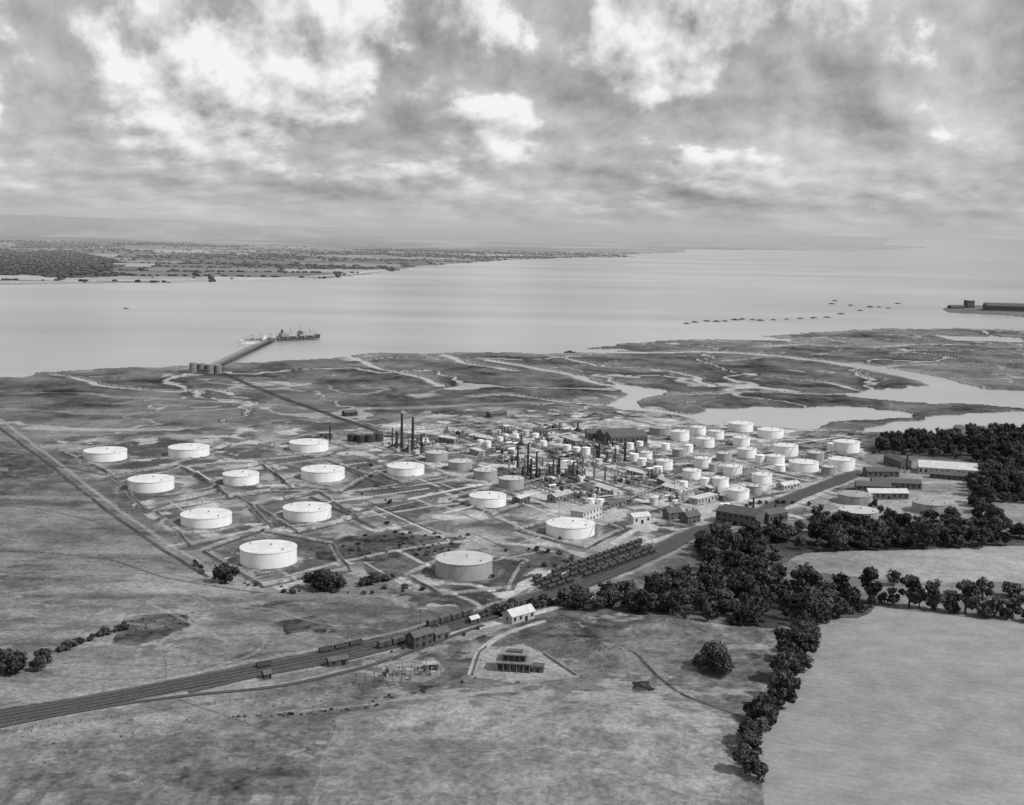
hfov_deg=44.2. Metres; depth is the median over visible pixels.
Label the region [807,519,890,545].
hedgerow trees
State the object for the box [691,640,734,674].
oak tree
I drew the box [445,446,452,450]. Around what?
tank
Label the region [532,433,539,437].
tank
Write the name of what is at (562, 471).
process unit
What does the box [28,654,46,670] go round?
oak tree
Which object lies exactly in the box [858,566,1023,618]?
hedgerow trees
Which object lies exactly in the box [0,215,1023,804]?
ground
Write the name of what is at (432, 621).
covered goods wagon
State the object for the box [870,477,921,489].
workshop shed
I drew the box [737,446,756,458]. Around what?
storage tank
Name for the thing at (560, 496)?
refinery shed
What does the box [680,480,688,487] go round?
tank
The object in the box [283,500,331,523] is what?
storage tank
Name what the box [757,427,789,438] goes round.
storage tank
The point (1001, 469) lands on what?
woodland
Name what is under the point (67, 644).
hedgerow
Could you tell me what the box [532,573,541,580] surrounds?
tank wagon
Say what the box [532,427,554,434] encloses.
refinery shed
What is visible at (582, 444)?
process unit
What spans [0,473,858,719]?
railway track
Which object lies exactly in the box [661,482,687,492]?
refinery shed
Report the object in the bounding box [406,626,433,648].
railway station building
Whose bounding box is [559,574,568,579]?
tank wagon
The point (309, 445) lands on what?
storage tank
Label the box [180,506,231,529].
storage tank
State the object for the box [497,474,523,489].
storage tank
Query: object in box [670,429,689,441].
storage tank
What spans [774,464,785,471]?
tank
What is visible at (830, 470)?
storage tank
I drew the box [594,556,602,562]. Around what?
tank wagon
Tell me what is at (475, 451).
refinery shed
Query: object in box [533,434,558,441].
process unit
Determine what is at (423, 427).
pipe rack
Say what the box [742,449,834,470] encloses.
pipe rack
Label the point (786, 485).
refinery shed
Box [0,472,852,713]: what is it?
railway track
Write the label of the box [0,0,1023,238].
sky
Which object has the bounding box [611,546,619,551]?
tank wagon
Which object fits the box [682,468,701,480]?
storage tank
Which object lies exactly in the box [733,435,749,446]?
storage tank
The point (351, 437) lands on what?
tank
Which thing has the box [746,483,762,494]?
storage tank
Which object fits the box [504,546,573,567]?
scrub bushes
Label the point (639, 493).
pipe rack
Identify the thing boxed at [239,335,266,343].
coastal tanker
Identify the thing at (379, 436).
tank
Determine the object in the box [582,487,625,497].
process unit
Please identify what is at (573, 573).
tank wagon
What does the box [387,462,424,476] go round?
storage tank
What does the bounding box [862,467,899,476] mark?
workshop shed
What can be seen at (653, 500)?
tank
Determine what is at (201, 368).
jetty oil tanks
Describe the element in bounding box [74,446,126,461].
storage tank
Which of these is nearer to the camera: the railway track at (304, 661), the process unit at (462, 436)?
the railway track at (304, 661)
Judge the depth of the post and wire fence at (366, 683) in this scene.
529.22 m
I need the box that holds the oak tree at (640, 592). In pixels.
[633,588,649,612]
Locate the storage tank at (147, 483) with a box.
[127,474,173,492]
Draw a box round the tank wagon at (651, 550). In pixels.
[648,548,655,554]
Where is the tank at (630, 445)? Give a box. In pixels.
[627,442,633,449]
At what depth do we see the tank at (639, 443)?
1186.48 m
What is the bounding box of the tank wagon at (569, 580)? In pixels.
[565,577,574,583]
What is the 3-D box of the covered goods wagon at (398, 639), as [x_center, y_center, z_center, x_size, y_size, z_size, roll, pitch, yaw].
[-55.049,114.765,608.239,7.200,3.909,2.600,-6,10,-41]
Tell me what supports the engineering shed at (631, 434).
on the ground
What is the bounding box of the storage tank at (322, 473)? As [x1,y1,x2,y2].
[300,464,344,482]
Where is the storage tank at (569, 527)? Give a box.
[546,516,594,539]
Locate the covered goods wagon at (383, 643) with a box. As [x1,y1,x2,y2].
[377,638,391,648]
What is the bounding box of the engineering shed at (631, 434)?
[596,427,647,445]
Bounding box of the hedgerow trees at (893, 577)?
[885,568,1023,602]
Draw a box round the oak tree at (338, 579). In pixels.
[327,571,347,589]
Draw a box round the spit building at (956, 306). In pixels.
[947,305,964,308]
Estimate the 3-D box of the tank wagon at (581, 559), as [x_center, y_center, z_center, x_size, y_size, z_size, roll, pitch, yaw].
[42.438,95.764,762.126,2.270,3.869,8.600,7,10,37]
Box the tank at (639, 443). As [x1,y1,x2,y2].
[636,441,643,445]
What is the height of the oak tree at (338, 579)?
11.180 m
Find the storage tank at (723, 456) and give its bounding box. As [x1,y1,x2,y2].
[716,451,731,462]
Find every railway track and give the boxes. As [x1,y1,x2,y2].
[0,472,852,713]
[0,473,855,716]
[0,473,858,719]
[0,474,862,722]
[0,624,485,727]
[188,643,406,692]
[533,545,643,585]
[545,553,652,591]
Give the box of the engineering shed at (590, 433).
[585,429,598,438]
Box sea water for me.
[0,239,1023,433]
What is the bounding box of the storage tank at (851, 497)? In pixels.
[837,489,872,505]
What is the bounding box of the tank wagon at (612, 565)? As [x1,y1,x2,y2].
[608,562,617,568]
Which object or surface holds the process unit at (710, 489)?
on the ground
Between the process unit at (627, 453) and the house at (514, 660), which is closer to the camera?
the house at (514, 660)
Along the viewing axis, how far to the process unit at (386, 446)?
1153.24 m
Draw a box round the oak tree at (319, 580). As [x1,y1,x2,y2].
[301,569,334,589]
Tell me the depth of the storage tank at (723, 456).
1113.48 m
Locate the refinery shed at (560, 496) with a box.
[547,489,573,502]
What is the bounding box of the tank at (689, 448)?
[684,444,693,452]
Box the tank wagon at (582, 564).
[578,562,586,568]
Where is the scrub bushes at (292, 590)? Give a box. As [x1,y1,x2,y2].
[193,559,425,593]
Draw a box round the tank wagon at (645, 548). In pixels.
[642,546,648,551]
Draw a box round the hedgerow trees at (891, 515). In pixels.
[828,504,1022,529]
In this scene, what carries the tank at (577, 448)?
on the ground
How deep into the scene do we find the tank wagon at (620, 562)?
760.13 m
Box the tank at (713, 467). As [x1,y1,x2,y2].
[708,463,717,471]
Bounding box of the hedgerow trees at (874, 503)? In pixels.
[862,499,913,531]
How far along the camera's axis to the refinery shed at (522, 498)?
927.65 m
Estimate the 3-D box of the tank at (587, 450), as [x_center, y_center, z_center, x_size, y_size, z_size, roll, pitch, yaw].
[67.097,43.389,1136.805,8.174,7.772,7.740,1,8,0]
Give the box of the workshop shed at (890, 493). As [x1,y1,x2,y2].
[864,488,909,499]
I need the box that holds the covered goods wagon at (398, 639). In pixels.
[391,635,404,644]
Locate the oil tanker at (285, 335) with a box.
[276,328,319,339]
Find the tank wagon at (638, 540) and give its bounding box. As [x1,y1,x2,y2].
[634,538,642,543]
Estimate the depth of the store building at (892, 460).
1098.88 m
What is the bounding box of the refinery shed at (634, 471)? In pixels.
[626,467,651,477]
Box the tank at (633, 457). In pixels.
[629,453,639,461]
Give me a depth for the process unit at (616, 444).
1184.71 m
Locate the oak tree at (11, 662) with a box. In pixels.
[0,647,27,675]
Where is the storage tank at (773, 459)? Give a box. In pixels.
[766,453,784,464]
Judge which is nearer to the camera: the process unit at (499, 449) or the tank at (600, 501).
the tank at (600, 501)
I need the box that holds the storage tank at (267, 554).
[239,538,296,571]
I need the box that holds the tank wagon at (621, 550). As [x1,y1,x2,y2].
[618,548,626,554]
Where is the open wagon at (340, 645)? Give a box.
[333,642,348,649]
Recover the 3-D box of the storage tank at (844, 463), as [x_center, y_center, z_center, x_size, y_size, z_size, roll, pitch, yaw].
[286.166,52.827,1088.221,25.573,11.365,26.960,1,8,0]
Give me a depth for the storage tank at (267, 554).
744.41 m
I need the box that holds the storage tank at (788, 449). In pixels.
[773,443,798,456]
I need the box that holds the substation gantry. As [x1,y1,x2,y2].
[354,670,410,682]
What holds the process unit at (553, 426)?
on the ground
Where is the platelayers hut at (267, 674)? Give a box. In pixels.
[260,669,272,679]
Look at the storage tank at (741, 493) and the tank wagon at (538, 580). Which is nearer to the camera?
the tank wagon at (538, 580)
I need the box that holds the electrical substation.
[375,658,442,676]
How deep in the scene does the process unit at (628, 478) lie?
1010.87 m
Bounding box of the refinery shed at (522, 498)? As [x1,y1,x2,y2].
[511,493,530,503]
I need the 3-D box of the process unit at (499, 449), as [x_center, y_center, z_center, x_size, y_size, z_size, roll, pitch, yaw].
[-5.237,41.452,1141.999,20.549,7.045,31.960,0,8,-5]
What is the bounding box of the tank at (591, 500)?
[587,498,594,503]
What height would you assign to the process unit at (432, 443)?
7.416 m
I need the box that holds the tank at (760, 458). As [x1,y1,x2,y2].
[755,454,765,463]
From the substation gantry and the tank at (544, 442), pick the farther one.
the tank at (544, 442)
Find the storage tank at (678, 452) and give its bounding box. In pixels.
[672,446,688,458]
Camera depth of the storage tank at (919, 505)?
918.80 m
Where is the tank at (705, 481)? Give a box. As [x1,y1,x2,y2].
[700,477,710,485]
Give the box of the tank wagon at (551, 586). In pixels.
[546,583,556,590]
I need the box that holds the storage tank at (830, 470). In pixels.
[821,464,836,476]
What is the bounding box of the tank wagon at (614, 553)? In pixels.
[610,551,618,556]
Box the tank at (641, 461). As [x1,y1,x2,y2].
[637,457,647,465]
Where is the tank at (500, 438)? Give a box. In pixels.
[497,436,503,441]
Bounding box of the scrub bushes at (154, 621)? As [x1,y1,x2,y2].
[121,612,192,638]
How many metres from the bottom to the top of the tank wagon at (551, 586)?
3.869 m
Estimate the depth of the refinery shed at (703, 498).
940.54 m
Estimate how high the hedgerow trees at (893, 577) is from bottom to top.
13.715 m
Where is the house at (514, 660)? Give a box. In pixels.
[495,648,544,673]
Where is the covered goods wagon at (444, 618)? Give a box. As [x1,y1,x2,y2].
[438,614,450,623]
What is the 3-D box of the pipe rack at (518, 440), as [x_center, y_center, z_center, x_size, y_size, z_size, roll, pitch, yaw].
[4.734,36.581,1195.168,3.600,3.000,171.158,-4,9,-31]
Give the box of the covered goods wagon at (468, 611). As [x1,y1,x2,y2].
[461,608,472,617]
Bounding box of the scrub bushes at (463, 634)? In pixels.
[390,626,479,651]
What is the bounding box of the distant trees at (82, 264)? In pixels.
[0,240,637,282]
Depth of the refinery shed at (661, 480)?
1008.48 m
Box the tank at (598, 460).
[595,458,602,464]
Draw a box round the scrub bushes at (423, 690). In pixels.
[372,677,475,701]
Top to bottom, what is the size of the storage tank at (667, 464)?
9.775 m
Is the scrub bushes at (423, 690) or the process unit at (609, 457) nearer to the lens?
the scrub bushes at (423, 690)
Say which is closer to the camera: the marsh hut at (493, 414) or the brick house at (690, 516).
the brick house at (690, 516)
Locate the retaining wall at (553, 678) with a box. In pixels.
[520,652,578,682]
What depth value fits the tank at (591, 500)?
928.35 m
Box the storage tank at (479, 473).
[473,466,497,481]
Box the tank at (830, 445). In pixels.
[827,442,834,450]
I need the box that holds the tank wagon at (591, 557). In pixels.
[586,555,594,560]
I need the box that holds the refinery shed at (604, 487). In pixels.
[593,482,623,496]
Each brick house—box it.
[662,504,682,519]
[680,508,700,523]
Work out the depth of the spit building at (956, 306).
3550.24 m
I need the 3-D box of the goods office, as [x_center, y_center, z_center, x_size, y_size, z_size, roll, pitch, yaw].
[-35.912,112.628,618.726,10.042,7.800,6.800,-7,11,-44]
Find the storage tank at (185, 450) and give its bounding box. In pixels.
[168,443,209,457]
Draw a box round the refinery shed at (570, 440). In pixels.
[560,435,581,445]
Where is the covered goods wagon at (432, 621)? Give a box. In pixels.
[426,617,439,626]
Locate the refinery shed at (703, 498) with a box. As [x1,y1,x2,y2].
[688,492,717,504]
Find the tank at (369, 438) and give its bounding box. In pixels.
[364,433,374,442]
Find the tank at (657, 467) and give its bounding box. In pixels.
[653,465,663,473]
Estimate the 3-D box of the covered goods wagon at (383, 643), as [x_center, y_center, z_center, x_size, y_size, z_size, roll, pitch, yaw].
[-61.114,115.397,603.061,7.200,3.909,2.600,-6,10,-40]
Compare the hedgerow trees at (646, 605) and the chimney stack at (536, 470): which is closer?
the hedgerow trees at (646, 605)
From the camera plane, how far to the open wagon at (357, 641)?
604.69 m
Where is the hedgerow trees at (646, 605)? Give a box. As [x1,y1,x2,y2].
[588,593,739,625]
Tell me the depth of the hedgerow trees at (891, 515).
858.72 m
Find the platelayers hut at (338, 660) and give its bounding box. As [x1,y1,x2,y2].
[326,654,348,666]
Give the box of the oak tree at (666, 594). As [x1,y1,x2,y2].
[659,591,669,611]
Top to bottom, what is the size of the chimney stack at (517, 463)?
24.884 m
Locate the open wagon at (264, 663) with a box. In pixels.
[256,660,271,667]
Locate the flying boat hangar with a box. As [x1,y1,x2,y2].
[983,302,1023,311]
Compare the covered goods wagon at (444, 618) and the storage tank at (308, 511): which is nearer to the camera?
the covered goods wagon at (444, 618)
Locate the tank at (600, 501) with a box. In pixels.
[596,498,604,504]
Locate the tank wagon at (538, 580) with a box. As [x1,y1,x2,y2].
[533,577,543,584]
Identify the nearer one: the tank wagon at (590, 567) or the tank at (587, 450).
the tank wagon at (590, 567)
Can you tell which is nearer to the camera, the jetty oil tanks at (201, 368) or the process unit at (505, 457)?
the process unit at (505, 457)
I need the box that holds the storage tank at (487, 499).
[468,491,506,508]
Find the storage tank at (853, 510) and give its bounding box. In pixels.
[838,505,878,523]
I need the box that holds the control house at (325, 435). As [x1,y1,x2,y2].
[319,432,332,438]
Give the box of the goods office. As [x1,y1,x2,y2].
[432,624,450,640]
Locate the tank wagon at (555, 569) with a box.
[551,567,560,573]
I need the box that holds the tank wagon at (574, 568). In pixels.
[569,565,578,571]
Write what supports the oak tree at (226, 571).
on the ground
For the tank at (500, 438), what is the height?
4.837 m
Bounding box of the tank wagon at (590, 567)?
[587,564,595,570]
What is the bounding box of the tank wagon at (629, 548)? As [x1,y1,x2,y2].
[626,545,633,551]
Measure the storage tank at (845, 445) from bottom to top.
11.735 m
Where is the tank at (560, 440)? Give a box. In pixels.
[557,438,563,442]
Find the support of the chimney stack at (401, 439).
on the ground
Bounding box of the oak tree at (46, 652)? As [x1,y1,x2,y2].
[33,647,53,662]
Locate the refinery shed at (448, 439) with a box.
[438,435,459,443]
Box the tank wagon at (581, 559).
[578,558,586,563]
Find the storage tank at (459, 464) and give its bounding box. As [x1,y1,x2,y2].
[448,458,472,470]
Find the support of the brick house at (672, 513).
on the ground
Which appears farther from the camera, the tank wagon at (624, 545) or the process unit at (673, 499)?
the process unit at (673, 499)
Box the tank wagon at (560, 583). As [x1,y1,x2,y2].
[556,580,565,586]
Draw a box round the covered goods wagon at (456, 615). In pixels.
[450,611,461,620]
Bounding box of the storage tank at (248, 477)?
[222,469,258,486]
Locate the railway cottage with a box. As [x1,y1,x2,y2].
[502,602,535,623]
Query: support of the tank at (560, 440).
on the ground
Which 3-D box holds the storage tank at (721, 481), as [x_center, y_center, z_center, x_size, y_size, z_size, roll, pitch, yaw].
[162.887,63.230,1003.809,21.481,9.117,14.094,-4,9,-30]
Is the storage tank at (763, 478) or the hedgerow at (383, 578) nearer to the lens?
the hedgerow at (383, 578)
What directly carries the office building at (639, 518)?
on the ground
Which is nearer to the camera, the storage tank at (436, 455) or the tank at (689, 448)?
the storage tank at (436, 455)
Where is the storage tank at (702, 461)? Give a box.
[694,455,711,467]
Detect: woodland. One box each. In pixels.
[554,557,878,625]
[693,503,1023,568]
[871,423,1023,501]
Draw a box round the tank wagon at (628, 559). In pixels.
[624,556,633,562]
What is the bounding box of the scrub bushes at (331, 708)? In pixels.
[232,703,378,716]
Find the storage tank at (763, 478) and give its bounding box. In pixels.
[751,472,772,483]
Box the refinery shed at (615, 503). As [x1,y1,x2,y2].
[603,498,625,508]
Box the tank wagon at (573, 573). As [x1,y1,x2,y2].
[569,571,578,576]
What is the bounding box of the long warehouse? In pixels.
[917,459,978,473]
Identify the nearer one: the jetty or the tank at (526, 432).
the tank at (526, 432)
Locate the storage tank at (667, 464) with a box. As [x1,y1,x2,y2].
[655,457,672,469]
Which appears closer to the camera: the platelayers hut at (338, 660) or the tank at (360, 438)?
the platelayers hut at (338, 660)
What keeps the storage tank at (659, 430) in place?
on the ground
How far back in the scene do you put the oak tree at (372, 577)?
708.87 m
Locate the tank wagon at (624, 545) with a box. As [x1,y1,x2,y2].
[619,543,627,548]
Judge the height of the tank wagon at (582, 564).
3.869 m
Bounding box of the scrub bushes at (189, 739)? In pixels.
[8,695,341,786]
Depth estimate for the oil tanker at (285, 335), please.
2251.17 m
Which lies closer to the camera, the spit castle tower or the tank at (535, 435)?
the tank at (535, 435)
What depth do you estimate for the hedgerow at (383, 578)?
715.91 m
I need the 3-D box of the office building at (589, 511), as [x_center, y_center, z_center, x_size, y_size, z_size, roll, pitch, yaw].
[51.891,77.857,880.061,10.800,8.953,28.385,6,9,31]
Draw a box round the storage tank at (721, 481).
[711,475,728,487]
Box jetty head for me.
[248,332,319,340]
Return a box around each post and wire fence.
[1,681,434,731]
[551,616,769,630]
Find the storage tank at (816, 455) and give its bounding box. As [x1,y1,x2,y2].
[806,450,824,461]
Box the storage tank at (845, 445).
[833,439,859,453]
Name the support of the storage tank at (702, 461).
on the ground
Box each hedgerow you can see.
[55,621,129,651]
[357,573,395,586]
[478,593,560,615]
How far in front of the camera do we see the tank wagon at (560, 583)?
712.30 m
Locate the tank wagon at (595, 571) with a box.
[591,568,600,574]
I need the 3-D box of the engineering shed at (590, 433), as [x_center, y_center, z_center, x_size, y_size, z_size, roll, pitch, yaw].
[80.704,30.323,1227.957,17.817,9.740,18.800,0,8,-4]
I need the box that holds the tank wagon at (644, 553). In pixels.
[640,550,648,556]
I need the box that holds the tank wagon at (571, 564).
[569,561,577,566]
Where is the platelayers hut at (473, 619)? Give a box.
[466,614,480,623]
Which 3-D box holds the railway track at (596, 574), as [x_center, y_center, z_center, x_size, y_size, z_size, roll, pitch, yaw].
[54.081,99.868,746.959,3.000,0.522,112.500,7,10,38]
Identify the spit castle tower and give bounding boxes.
[964,300,974,307]
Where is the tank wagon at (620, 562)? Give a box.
[616,559,625,565]
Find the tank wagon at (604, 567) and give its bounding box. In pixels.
[600,565,608,571]
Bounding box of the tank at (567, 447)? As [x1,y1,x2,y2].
[563,444,571,450]
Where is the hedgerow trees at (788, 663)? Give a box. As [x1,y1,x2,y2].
[732,595,836,782]
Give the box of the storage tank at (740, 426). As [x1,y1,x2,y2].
[728,420,753,431]
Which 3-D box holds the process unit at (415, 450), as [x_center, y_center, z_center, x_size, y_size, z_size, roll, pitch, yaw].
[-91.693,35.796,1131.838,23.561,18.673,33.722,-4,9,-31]
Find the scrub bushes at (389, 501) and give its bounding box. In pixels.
[342,441,810,577]
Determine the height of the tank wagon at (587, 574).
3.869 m
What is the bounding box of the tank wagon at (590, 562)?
[586,559,594,565]
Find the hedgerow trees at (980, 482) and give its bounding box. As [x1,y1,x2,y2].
[875,422,1023,518]
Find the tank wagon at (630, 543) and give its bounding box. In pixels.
[627,541,634,546]
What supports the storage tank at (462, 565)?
on the ground
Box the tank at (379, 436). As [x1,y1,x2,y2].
[373,432,383,441]
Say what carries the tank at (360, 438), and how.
on the ground
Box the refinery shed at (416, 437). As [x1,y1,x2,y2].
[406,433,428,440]
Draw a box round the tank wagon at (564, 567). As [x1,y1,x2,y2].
[560,564,569,570]
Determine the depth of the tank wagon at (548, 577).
723.29 m
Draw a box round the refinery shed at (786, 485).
[776,480,799,490]
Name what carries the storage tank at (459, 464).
on the ground
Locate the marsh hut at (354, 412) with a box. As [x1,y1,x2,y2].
[342,409,357,415]
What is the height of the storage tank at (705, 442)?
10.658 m
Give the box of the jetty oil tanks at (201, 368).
[189,362,221,374]
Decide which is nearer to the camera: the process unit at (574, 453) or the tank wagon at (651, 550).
the tank wagon at (651, 550)
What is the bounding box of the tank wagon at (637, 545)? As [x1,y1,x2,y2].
[633,543,640,549]
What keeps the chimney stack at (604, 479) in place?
on the ground
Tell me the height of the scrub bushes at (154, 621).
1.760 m
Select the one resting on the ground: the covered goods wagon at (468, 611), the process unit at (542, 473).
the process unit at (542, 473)
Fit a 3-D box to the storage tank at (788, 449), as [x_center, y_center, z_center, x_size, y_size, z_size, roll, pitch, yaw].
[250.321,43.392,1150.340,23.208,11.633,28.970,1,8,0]
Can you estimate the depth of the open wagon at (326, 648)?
594.89 m
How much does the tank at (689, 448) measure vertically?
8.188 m
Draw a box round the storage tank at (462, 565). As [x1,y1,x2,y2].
[435,550,492,583]
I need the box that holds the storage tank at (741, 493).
[727,486,749,501]
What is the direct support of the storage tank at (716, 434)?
on the ground
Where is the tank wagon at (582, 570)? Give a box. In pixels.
[578,568,586,574]
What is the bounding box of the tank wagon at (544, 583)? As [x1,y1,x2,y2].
[540,580,549,587]
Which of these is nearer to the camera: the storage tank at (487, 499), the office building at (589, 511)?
the office building at (589, 511)
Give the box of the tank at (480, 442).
[477,439,484,445]
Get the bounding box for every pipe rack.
[338,432,405,436]
[377,423,472,431]
[426,449,502,475]
[471,427,566,453]
[471,439,489,469]
[502,474,606,512]
[524,467,581,482]
[565,454,654,483]
[602,479,678,508]
[653,429,732,440]
[678,470,756,495]
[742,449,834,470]
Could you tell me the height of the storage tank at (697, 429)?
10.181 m
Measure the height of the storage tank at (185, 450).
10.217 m
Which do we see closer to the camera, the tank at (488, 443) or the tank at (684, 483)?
the tank at (684, 483)
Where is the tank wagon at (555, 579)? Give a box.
[550,577,559,583]
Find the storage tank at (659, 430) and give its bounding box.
[649,425,671,435]
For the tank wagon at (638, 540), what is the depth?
812.51 m
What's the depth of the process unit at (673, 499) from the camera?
943.15 m
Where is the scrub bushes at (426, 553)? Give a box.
[324,530,470,558]
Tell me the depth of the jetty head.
2214.72 m
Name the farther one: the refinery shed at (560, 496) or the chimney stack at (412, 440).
the chimney stack at (412, 440)
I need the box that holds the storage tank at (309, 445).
[283,437,328,452]
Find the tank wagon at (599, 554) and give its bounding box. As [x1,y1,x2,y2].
[595,552,603,557]
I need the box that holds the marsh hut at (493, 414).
[486,410,506,417]
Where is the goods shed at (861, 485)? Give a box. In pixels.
[855,480,891,490]
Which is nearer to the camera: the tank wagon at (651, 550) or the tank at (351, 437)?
the tank wagon at (651, 550)
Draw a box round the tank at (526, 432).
[523,430,529,435]
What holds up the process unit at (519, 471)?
on the ground
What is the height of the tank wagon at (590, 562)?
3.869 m
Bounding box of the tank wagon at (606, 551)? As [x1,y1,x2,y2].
[603,549,611,554]
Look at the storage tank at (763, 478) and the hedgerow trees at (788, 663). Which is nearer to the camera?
the hedgerow trees at (788, 663)
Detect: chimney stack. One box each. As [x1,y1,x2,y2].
[328,425,333,442]
[388,428,393,448]
[394,414,406,450]
[405,417,420,454]
[512,443,523,473]
[523,443,533,476]
[532,451,540,479]
[550,458,556,475]
[602,466,607,482]
[904,454,911,472]
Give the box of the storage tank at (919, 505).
[912,497,949,514]
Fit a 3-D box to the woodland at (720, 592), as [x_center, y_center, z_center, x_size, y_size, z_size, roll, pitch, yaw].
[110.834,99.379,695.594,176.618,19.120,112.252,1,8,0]
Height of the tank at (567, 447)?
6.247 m
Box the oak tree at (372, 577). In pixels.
[365,571,378,584]
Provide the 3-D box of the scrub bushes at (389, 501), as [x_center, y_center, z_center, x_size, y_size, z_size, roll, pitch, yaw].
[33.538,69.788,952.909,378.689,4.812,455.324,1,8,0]
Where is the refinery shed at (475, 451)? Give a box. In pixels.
[470,447,484,455]
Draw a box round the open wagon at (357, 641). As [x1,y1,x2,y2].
[348,639,362,646]
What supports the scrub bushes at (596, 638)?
on the ground
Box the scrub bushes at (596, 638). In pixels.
[559,621,629,670]
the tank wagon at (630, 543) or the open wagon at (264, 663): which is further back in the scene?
the tank wagon at (630, 543)
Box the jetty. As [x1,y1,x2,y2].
[211,337,274,366]
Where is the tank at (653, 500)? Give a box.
[649,496,658,504]
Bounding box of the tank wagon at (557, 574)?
[552,571,560,577]
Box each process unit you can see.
[377,440,405,448]
[392,431,426,454]
[417,439,446,447]
[440,425,468,436]
[459,430,492,441]
[487,425,520,433]
[494,443,516,454]
[496,452,530,461]
[505,435,543,447]
[507,457,534,478]
[513,459,549,466]
[525,454,563,480]
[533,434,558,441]
[537,422,570,429]
[539,475,573,490]
[546,461,576,478]
[554,486,600,500]
[557,449,592,458]
[562,453,603,467]
[563,422,591,431]
[566,454,595,481]
[578,439,614,450]
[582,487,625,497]
[593,439,630,462]
[602,474,644,485]
[604,438,623,447]
[614,448,652,457]
[628,467,666,479]
[655,490,688,504]
[695,484,730,500]
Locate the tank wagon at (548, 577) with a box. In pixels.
[543,574,552,580]
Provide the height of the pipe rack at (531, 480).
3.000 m
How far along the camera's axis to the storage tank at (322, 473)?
1000.12 m
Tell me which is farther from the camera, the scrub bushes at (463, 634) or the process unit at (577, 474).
the process unit at (577, 474)
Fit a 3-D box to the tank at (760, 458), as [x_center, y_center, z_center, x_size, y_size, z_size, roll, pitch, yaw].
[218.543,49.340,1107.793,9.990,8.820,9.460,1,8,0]
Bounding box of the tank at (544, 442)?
[540,440,547,445]
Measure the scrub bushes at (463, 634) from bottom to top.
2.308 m
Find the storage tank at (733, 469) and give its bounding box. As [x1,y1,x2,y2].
[723,463,746,477]
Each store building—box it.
[883,452,911,469]
[929,470,967,480]
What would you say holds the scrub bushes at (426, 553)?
on the ground
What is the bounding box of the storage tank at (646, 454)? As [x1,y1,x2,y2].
[639,450,651,460]
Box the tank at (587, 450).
[582,446,590,454]
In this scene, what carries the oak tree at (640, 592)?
on the ground
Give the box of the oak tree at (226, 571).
[212,562,239,580]
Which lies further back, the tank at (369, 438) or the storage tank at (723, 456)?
the tank at (369, 438)
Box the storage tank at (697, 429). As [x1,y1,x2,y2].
[690,425,705,435]
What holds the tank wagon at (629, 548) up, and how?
on the railway track at (594, 563)
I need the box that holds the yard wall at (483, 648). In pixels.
[472,645,486,675]
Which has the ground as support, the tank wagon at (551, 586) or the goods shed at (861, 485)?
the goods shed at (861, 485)
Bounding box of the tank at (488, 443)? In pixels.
[484,440,491,446]
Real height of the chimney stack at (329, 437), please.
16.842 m
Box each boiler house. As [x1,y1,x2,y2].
[716,504,764,525]
[763,507,787,523]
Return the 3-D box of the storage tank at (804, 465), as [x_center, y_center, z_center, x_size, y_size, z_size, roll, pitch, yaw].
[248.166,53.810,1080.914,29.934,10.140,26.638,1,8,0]
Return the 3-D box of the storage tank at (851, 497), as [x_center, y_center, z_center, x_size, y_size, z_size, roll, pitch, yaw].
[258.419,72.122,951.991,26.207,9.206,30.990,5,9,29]
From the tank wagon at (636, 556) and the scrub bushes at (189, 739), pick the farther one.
the tank wagon at (636, 556)
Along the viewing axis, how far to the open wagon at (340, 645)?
599.69 m
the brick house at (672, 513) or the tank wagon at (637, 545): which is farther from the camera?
the brick house at (672, 513)
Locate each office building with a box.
[570,503,602,519]
[627,511,651,523]
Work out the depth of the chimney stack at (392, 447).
1146.08 m
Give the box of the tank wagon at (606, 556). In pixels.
[602,553,610,559]
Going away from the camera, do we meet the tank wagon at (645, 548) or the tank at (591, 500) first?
the tank wagon at (645, 548)
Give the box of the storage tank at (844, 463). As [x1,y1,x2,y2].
[828,455,861,471]
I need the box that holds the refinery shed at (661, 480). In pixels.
[657,477,674,483]
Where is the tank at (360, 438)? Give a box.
[356,434,364,442]
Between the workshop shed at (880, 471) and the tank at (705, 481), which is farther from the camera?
the workshop shed at (880, 471)
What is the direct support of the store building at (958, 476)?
on the ground
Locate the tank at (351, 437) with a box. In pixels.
[347,433,355,441]
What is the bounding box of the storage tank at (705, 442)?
[696,436,714,448]
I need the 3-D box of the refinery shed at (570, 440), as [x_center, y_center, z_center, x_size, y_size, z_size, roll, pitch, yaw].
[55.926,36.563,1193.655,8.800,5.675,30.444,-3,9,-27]
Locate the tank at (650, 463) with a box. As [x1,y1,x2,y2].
[646,461,655,467]
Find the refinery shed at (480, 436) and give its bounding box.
[469,433,492,440]
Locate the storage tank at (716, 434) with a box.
[708,429,723,439]
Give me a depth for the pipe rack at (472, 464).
1061.99 m
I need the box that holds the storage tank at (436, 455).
[425,450,447,462]
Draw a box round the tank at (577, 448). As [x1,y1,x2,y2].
[572,446,580,451]
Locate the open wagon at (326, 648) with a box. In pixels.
[318,645,333,652]
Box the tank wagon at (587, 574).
[582,571,592,577]
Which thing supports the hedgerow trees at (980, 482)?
on the ground
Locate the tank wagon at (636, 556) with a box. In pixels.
[633,553,640,559]
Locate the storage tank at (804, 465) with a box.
[787,458,818,472]
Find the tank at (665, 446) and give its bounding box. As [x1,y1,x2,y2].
[661,443,670,449]
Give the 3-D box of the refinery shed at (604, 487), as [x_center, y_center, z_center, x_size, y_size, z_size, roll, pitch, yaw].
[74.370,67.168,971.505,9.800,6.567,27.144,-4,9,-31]

